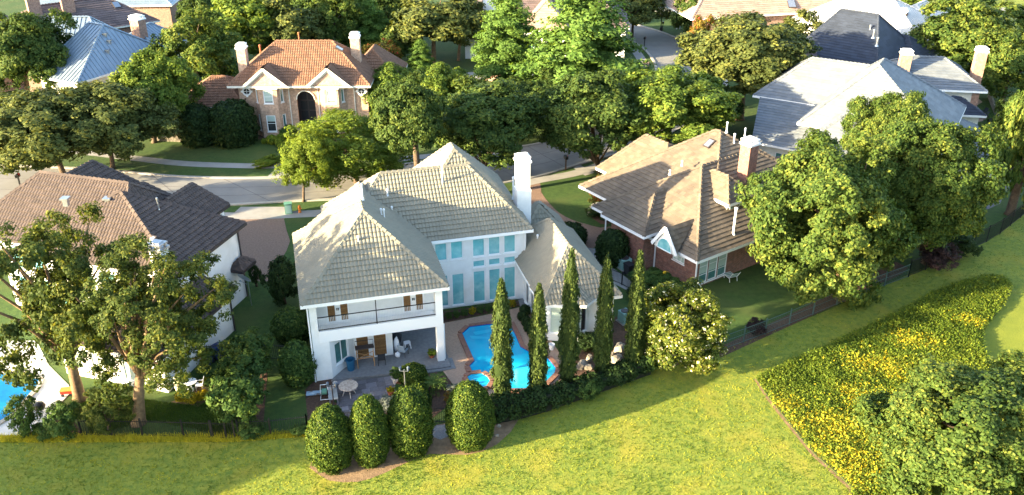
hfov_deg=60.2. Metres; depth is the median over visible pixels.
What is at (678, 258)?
window
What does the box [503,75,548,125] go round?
oak tree
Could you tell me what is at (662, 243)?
arched window
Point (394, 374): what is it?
potted plant
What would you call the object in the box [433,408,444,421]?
iron gate
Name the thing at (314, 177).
street joints
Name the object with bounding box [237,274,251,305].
satellite dish
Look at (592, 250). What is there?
garden path
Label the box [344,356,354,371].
waste bin
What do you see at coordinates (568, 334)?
cypress
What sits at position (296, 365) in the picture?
round shrub
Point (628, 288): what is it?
shrub
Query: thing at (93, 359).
window
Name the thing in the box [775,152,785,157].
window
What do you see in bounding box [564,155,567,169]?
mailbox
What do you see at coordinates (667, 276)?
shrub
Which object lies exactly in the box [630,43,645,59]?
sidewalk
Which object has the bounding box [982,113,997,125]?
hedge
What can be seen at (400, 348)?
patio chair
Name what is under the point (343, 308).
door
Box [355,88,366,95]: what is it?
round window
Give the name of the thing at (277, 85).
house
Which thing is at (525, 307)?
boxwood ball
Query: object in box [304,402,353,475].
clipped evergreen
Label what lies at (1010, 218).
iron fence
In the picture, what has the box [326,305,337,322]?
door
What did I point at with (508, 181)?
kerb
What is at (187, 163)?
sidewalk
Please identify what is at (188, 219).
house
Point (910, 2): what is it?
tree
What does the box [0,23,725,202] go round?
street
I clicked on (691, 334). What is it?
flowering tree
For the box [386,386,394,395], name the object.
potted plant
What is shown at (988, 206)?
driveway
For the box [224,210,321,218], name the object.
sidewalk
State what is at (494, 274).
window
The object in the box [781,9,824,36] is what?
tree
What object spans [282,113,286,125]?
window
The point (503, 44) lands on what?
bald cypress
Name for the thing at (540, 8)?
house
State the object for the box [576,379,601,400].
shrub
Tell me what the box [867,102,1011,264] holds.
maple tree
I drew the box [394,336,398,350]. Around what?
cloth bundle
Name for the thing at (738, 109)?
oak tree
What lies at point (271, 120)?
window
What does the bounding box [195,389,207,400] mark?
flowering shrub
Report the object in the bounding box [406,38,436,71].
conifer
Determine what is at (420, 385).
round bush
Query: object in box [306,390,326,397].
weathered board
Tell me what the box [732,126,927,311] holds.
maple tree
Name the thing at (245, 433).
shrub
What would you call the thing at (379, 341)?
door
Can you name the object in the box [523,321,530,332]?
boxwood ball
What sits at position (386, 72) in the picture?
tree
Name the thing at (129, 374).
window
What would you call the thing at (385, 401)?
shrub
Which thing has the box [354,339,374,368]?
wooden trestle
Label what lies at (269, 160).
shrub
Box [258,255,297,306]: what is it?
dark evergreen
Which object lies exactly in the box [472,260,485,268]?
window
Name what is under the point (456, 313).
bedding plant
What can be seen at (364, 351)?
door
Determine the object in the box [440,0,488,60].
oak tree
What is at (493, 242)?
window
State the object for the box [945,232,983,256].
shrub
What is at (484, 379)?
spa pool
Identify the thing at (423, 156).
sidewalk
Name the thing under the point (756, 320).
shrub
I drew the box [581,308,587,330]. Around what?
window
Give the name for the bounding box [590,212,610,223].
mulch bed
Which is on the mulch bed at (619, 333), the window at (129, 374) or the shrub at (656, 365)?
the shrub at (656, 365)
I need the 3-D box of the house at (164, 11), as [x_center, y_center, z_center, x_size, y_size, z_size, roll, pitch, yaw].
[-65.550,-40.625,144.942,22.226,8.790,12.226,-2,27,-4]
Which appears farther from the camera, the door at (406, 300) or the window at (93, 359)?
the door at (406, 300)
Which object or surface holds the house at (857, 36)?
on the ground at (746, 294)
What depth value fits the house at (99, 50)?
105.99 m
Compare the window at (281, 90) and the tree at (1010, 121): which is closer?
the tree at (1010, 121)
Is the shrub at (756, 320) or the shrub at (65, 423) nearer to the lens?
the shrub at (65, 423)
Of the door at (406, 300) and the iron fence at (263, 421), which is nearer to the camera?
the iron fence at (263, 421)
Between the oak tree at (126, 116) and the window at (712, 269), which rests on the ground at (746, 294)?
the oak tree at (126, 116)
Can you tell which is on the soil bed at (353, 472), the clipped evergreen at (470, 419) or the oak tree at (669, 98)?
the clipped evergreen at (470, 419)
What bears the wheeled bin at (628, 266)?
on the ground at (746, 294)
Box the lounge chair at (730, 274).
[723,271,740,282]
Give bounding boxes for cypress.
[344,0,389,53]
[470,0,541,82]
[489,278,514,395]
[504,0,658,86]
[526,282,550,387]
[557,247,581,382]
[591,251,615,372]
[623,249,646,364]
[641,312,647,354]
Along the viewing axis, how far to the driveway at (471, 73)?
121.57 m
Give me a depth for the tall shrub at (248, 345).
57.10 m
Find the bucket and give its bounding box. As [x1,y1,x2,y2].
[549,342,554,349]
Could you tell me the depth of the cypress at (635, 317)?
56.14 m
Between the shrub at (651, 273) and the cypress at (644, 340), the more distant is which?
the shrub at (651, 273)
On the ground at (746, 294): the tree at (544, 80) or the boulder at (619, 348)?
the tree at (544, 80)
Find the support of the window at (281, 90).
in the house at (277, 85)
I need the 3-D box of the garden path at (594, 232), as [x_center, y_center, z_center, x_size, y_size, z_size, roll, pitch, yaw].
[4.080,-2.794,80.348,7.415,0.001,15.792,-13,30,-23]
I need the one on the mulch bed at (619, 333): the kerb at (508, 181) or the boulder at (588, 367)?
the boulder at (588, 367)
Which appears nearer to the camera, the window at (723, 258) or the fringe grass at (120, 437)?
the fringe grass at (120, 437)
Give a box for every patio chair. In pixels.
[377,354,385,365]
[397,344,408,353]
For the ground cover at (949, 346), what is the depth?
59.00 m
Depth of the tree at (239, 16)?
119.94 m
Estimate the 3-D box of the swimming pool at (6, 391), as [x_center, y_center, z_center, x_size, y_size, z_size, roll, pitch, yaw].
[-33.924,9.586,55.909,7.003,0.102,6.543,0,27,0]
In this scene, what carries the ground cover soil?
on the golf course
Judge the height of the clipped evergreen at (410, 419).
4.671 m
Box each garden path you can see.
[530,183,610,247]
[588,248,630,289]
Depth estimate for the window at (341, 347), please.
58.19 m
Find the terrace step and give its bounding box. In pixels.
[427,358,455,372]
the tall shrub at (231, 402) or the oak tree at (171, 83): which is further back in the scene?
the oak tree at (171, 83)
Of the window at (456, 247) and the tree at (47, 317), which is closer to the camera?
the tree at (47, 317)
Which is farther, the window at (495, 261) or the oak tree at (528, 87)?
the oak tree at (528, 87)
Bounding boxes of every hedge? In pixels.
[489,384,551,423]
[542,357,653,408]
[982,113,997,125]
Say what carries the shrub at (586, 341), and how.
on the mulch bed at (619, 333)
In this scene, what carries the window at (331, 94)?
in the house at (277, 85)
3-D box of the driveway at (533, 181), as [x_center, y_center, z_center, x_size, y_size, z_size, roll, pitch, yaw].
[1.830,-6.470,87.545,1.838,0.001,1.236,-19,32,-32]
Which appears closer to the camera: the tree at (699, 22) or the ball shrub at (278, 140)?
the ball shrub at (278, 140)
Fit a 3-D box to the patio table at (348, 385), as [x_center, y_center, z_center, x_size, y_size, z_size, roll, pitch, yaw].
[-10.383,9.063,56.198,1.240,0.748,1.240,0,27,0]
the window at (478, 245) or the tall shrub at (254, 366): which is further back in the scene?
the window at (478, 245)
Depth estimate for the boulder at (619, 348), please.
60.55 m
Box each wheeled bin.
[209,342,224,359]
[623,261,634,273]
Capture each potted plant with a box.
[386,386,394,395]
[389,366,401,384]
[394,383,402,391]
[427,348,435,357]
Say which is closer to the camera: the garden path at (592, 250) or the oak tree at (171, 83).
the garden path at (592, 250)
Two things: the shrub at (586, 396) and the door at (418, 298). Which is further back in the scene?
the door at (418, 298)
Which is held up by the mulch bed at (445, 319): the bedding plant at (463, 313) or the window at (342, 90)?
the bedding plant at (463, 313)
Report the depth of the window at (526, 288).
66.31 m
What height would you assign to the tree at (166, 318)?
13.272 m
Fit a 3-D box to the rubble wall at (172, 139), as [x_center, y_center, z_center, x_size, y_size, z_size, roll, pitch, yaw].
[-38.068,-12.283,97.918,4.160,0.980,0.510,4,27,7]
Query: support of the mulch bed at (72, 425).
on the ground at (746, 294)
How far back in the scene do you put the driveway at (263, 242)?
76.05 m
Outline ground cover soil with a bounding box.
[756,277,1009,494]
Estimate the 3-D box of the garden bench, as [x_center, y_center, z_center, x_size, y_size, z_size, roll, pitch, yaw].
[-11.324,9.350,55.912,0.560,0.470,1.500,-7,28,-13]
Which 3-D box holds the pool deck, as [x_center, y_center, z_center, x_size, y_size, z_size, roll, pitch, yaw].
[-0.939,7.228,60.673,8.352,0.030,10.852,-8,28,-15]
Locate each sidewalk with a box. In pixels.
[76,151,280,167]
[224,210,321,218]
[401,144,515,160]
[532,159,606,184]
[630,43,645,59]
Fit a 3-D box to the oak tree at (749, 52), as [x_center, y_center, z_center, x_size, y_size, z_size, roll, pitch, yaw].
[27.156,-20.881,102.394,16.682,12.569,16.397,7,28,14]
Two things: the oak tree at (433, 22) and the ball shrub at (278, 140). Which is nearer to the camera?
the ball shrub at (278, 140)
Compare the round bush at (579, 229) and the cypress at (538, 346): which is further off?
the round bush at (579, 229)
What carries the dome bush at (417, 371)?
on the mulch bed at (438, 402)
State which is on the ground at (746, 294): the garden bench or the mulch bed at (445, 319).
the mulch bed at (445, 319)
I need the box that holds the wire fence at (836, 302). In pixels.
[722,263,911,348]
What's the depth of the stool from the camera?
60.77 m
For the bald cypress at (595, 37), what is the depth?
100.21 m
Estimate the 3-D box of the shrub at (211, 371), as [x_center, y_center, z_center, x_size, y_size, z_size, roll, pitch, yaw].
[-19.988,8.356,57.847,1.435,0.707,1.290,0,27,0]
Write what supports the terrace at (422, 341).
on the ground at (746, 294)
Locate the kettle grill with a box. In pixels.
[34,401,45,412]
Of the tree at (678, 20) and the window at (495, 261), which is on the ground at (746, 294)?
the tree at (678, 20)
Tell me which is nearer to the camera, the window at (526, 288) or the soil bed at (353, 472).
the soil bed at (353, 472)
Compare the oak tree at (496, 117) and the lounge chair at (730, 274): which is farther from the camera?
the oak tree at (496, 117)
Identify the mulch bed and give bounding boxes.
[7,420,79,436]
[172,385,208,405]
[255,370,267,423]
[305,379,336,419]
[385,372,450,417]
[443,301,519,322]
[575,317,648,389]
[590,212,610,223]
[719,262,907,356]
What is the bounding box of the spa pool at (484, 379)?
[462,370,493,390]
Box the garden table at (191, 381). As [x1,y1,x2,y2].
[183,378,196,390]
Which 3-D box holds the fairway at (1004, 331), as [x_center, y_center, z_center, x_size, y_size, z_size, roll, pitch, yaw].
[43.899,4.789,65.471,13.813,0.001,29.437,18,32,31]
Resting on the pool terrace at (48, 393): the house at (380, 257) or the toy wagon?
the toy wagon
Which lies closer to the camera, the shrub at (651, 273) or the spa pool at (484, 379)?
the spa pool at (484, 379)
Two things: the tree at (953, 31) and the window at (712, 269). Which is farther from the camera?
the tree at (953, 31)
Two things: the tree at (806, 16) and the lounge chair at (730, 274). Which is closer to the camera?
the lounge chair at (730, 274)
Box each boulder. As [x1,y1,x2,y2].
[576,359,587,369]
[584,364,593,369]
[586,354,592,361]
[611,354,622,363]
[613,342,624,353]
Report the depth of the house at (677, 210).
71.21 m
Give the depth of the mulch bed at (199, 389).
55.93 m
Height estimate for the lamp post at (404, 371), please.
2.340 m
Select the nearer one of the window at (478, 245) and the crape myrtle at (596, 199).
the window at (478, 245)
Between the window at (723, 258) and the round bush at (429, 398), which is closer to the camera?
the round bush at (429, 398)
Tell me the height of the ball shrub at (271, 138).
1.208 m
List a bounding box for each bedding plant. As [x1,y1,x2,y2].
[443,312,451,318]
[452,310,460,317]
[460,308,468,316]
[468,306,475,314]
[476,306,483,313]
[484,304,493,311]
[508,299,516,307]
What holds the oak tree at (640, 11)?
on the ground at (746, 294)
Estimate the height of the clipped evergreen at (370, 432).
4.769 m
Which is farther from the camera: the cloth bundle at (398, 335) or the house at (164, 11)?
the house at (164, 11)
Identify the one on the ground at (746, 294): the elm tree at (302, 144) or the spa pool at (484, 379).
the elm tree at (302, 144)
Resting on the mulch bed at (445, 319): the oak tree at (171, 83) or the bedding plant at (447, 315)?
the bedding plant at (447, 315)
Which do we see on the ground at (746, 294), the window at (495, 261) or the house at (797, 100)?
the house at (797, 100)
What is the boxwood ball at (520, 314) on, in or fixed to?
on the pool deck
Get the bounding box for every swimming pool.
[0,370,43,424]
[457,321,559,392]
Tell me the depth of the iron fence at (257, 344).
59.61 m
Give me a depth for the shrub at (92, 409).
51.76 m
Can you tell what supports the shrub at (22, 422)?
on the mulch bed at (72, 425)
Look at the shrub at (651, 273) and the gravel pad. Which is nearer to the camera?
the gravel pad
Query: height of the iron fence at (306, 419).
1.450 m
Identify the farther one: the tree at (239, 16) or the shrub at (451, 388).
the tree at (239, 16)
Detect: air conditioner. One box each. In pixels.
[616,256,631,270]
[616,308,627,325]
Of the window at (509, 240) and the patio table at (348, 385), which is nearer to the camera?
the patio table at (348, 385)
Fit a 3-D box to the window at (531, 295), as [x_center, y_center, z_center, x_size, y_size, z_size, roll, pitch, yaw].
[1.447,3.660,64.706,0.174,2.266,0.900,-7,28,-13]
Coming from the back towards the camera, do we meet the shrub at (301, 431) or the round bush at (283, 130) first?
the round bush at (283, 130)
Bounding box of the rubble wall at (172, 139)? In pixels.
[157,133,180,141]
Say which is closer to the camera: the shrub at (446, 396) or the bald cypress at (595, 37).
the shrub at (446, 396)
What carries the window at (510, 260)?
in the house at (380, 257)
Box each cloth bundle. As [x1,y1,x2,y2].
[392,332,401,343]
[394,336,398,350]
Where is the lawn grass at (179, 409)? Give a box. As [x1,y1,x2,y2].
[80,396,232,434]
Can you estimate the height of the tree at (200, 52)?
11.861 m
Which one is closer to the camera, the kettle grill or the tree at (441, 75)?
the kettle grill
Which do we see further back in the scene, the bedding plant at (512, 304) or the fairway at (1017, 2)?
the fairway at (1017, 2)
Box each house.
[0,0,159,91]
[0,159,255,392]
[29,14,186,93]
[40,0,182,28]
[188,31,407,137]
[292,142,622,381]
[465,0,629,58]
[578,122,791,285]
[665,0,832,29]
[743,46,995,178]
[793,0,947,46]
[803,8,938,64]
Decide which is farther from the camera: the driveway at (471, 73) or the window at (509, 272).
the driveway at (471, 73)
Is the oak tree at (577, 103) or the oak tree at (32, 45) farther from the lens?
the oak tree at (32, 45)
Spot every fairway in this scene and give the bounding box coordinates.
[917,0,1023,7]
[982,297,1023,384]
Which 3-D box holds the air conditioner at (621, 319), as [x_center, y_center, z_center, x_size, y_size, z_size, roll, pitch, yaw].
[8.161,4.985,64.109,0.900,1.007,0.900,-15,30,-26]
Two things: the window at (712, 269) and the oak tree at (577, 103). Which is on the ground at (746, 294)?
the oak tree at (577, 103)
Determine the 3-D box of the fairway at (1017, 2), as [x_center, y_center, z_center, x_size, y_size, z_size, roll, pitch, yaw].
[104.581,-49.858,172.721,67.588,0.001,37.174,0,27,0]
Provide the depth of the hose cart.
55.92 m
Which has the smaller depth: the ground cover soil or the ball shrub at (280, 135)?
the ground cover soil
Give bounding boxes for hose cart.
[320,384,328,399]
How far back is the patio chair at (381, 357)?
58.76 m
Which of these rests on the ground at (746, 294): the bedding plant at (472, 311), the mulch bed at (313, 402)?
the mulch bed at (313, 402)
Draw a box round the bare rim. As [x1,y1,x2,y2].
[754,379,850,493]
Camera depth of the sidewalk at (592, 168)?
89.10 m
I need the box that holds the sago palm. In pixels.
[424,373,447,396]
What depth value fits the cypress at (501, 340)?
53.15 m
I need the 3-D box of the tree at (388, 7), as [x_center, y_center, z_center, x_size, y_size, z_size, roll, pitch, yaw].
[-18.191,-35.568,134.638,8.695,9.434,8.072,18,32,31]
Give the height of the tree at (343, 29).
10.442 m
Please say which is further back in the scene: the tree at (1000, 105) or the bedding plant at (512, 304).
the tree at (1000, 105)
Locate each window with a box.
[89,351,102,372]
[120,354,134,382]
[241,88,251,96]
[263,90,273,103]
[266,115,277,132]
[279,89,283,102]
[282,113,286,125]
[326,90,336,102]
[334,339,348,366]
[341,89,345,102]
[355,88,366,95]
[434,243,447,261]
[442,275,449,307]
[450,241,463,260]
[452,273,465,306]
[472,238,485,258]
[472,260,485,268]
[473,270,485,303]
[488,236,500,256]
[488,258,500,266]
[488,268,499,301]
[503,234,516,254]
[503,256,515,264]
[504,266,515,298]
[524,282,527,304]
[530,291,532,311]
[549,308,561,334]
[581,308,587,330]
[657,238,671,253]
[671,254,684,265]
[699,261,707,284]
[707,257,717,281]
[717,253,726,277]
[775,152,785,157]
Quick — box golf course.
[0,215,1023,494]
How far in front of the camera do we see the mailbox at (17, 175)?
85.82 m
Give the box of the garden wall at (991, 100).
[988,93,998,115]
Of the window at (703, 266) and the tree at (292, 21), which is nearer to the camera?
the window at (703, 266)
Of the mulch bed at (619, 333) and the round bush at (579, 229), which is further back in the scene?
the round bush at (579, 229)
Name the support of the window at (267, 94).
in the house at (277, 85)
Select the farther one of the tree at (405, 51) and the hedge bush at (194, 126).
the tree at (405, 51)
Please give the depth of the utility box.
80.61 m
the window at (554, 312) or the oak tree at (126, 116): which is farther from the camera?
the oak tree at (126, 116)
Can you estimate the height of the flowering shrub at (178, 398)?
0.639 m
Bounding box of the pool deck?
[443,307,561,395]
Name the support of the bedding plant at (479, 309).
on the mulch bed at (445, 319)
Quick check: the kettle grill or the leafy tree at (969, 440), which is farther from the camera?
the kettle grill
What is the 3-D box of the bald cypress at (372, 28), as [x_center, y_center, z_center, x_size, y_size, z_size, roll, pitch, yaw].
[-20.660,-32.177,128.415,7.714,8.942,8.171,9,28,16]
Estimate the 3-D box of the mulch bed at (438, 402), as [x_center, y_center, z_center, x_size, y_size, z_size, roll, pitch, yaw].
[-6.154,9.694,55.834,4.143,0.001,6.695,16,31,28]
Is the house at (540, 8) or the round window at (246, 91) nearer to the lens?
the round window at (246, 91)
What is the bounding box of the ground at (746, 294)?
[0,0,1023,437]
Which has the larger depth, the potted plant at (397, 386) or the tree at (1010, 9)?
the tree at (1010, 9)
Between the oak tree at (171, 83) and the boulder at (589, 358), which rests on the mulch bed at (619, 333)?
the boulder at (589, 358)
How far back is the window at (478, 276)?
65.93 m
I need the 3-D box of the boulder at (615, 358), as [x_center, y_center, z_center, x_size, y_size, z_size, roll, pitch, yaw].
[7.065,7.509,59.806,0.820,0.476,1.156,20,33,33]
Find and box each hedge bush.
[175,102,213,148]
[208,98,260,149]
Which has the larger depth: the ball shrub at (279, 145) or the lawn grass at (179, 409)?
the ball shrub at (279, 145)
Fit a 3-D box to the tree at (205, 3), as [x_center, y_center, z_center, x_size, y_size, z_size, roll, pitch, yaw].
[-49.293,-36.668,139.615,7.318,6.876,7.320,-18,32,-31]
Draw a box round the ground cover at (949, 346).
[755,273,1013,494]
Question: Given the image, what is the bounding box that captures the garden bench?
[328,385,338,403]
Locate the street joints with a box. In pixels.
[9,145,607,198]
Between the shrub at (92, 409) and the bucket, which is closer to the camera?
the shrub at (92, 409)
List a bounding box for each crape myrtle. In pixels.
[361,37,403,58]
[588,175,603,203]
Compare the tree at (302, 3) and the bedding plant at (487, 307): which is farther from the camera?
the tree at (302, 3)
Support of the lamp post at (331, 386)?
on the mulch bed at (313, 402)
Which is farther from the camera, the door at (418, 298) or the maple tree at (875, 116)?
the maple tree at (875, 116)
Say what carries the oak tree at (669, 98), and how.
on the ground at (746, 294)
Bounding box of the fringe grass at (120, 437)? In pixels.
[0,428,305,442]
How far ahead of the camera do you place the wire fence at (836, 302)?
63.98 m
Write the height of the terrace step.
0.075 m
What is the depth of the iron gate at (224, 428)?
52.20 m
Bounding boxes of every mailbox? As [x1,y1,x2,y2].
[15,173,20,185]
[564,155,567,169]
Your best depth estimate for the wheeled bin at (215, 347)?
59.67 m
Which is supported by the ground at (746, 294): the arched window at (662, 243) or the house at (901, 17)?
the house at (901, 17)
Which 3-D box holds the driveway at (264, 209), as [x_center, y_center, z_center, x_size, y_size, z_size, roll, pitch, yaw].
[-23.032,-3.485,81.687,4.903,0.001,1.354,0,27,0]
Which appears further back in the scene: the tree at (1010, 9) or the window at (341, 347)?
the tree at (1010, 9)
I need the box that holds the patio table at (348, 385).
[338,380,357,398]
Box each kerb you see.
[19,37,656,178]
[230,25,727,205]
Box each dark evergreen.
[248,264,261,286]
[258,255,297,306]
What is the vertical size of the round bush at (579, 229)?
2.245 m
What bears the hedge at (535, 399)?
on the soil bed at (353, 472)
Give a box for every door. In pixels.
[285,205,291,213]
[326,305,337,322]
[338,303,349,321]
[355,336,369,357]
[373,334,387,356]
[402,295,412,312]
[414,294,423,310]
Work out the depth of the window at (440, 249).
63.80 m
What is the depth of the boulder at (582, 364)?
58.86 m
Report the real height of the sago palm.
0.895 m
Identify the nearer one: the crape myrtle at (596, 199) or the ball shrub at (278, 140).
the crape myrtle at (596, 199)
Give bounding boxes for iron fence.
[77,418,211,436]
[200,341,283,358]
[235,415,305,436]
[305,409,385,424]
[599,262,631,286]
[908,204,1023,276]
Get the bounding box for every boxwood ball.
[517,310,527,320]
[519,304,530,314]
[521,315,530,325]
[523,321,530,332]
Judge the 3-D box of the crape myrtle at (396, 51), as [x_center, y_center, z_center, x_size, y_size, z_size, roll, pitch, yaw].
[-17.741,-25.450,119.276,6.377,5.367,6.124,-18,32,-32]
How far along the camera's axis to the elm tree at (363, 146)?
83.15 m
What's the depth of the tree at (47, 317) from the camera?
50.77 m
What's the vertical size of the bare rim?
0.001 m
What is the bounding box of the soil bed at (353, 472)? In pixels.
[310,420,517,481]
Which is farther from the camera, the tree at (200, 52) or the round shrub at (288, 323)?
the tree at (200, 52)
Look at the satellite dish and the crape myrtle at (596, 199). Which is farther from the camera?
the crape myrtle at (596, 199)
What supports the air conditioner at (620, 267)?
on the mulch bed
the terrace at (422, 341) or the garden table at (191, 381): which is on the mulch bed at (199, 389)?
the garden table at (191, 381)
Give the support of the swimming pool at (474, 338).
on the pool deck
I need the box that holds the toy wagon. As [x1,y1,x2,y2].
[59,386,71,396]
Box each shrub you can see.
[1,393,43,439]
[35,420,55,441]
[41,398,84,441]
[74,382,136,434]
[174,392,184,401]
[183,392,199,403]
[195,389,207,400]
[197,367,218,379]
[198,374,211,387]
[204,365,269,427]
[211,347,275,403]
[226,326,275,369]
[236,415,267,440]
[251,153,281,168]
[265,134,277,144]
[269,304,310,344]
[275,137,285,146]
[276,133,285,139]
[276,339,317,388]
[277,142,286,149]
[289,423,306,436]
[377,394,395,412]
[443,390,450,402]
[445,382,459,393]
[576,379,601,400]
[578,331,596,351]
[584,205,598,216]
[625,282,650,297]
[626,267,664,287]
[638,347,663,371]
[650,272,680,287]
[746,317,766,334]
[915,242,963,270]
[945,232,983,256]
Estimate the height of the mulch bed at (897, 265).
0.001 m
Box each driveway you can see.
[235,207,284,212]
[239,218,289,280]
[466,72,532,78]
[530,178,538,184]
[573,165,593,175]
[986,181,1010,208]
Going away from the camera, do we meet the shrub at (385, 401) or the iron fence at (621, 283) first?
the shrub at (385, 401)
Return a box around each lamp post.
[326,382,336,404]
[398,366,408,384]
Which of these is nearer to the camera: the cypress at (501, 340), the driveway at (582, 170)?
the cypress at (501, 340)
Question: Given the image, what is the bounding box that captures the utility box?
[284,201,292,214]
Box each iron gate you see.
[209,420,235,439]
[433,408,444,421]
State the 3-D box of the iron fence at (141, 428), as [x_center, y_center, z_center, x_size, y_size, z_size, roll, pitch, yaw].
[-21.751,10.749,52.419,7.897,1.450,0.121,1,27,1]
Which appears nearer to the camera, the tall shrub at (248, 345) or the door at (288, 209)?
the tall shrub at (248, 345)
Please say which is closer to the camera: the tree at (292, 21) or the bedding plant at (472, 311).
the bedding plant at (472, 311)
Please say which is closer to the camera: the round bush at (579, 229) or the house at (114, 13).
the round bush at (579, 229)
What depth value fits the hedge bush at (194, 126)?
95.04 m
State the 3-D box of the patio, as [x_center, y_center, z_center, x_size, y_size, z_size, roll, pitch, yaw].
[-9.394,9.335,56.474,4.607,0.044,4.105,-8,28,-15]
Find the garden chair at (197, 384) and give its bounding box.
[195,376,203,390]
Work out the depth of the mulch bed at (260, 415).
55.38 m
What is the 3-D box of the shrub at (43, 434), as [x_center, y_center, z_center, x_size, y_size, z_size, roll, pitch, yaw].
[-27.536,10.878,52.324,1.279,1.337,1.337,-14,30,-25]
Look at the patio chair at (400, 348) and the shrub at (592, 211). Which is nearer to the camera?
the patio chair at (400, 348)
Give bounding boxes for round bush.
[277,123,296,136]
[409,380,428,391]
[419,389,432,406]
[565,221,588,243]
[594,227,630,267]
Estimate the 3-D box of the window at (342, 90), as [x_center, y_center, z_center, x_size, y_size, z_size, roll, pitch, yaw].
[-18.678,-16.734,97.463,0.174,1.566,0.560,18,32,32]
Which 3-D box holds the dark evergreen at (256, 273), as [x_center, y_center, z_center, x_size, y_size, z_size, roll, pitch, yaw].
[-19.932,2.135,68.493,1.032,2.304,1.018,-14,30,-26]
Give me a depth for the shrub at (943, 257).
70.28 m
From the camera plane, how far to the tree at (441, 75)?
98.39 m
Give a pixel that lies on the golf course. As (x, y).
(476, 473)
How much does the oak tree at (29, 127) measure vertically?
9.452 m
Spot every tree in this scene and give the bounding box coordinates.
[0,7,78,97]
[0,86,111,174]
[0,200,146,402]
[45,231,241,427]
[49,79,182,168]
[107,47,206,142]
[147,4,243,83]
[174,0,214,23]
[202,0,280,54]
[251,0,328,49]
[271,125,342,201]
[281,107,420,190]
[287,0,332,8]
[304,0,365,44]
[361,61,424,114]
[367,68,450,166]
[372,0,412,28]
[378,26,414,57]
[383,0,485,63]
[414,61,476,97]
[432,74,546,169]
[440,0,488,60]
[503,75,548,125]
[531,67,563,115]
[535,67,653,172]
[607,64,744,142]
[616,0,672,37]
[625,276,734,375]
[669,0,696,32]
[673,10,822,120]
[687,14,716,34]
[711,76,746,127]
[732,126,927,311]
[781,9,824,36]
[840,90,931,159]
[850,349,1023,494]
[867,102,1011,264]
[900,0,932,4]
[902,0,1023,73]
[964,28,1023,100]
[967,0,1023,35]
[986,89,1023,215]
[990,93,1023,148]
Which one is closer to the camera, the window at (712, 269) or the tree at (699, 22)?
the window at (712, 269)
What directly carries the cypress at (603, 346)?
on the mulch bed at (619, 333)
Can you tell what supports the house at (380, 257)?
on the ground at (746, 294)
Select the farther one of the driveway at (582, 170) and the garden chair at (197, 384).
the driveway at (582, 170)
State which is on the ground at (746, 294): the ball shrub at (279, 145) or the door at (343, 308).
the ball shrub at (279, 145)
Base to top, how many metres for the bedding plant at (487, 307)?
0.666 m
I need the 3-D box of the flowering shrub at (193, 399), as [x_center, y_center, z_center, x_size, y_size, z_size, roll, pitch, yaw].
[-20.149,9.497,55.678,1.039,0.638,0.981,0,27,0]
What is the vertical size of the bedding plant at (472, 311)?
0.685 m
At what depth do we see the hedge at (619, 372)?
56.40 m
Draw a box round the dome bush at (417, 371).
[397,362,428,386]
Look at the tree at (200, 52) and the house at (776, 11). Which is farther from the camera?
the house at (776, 11)
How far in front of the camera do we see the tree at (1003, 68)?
105.62 m
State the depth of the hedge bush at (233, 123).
95.06 m
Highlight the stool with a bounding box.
[403,340,410,347]
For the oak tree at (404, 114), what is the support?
on the ground at (746, 294)
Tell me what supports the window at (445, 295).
in the house at (380, 257)
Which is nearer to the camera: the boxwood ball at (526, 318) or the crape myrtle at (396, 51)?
the boxwood ball at (526, 318)
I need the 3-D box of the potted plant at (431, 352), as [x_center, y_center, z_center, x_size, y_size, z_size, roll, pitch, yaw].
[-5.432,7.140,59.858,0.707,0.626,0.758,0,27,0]
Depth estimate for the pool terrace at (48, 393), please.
57.37 m
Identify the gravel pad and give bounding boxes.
[432,424,447,438]
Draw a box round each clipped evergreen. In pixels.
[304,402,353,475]
[348,393,390,470]
[387,384,435,461]
[443,379,496,452]
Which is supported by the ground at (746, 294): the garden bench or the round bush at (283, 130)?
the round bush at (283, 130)
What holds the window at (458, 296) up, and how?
in the house at (380, 257)
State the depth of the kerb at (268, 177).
89.06 m
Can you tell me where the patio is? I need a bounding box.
[326,376,394,416]
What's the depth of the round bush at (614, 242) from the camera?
71.05 m
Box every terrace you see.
[0,341,68,435]
[331,327,450,381]
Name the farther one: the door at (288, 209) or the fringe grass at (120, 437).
the door at (288, 209)

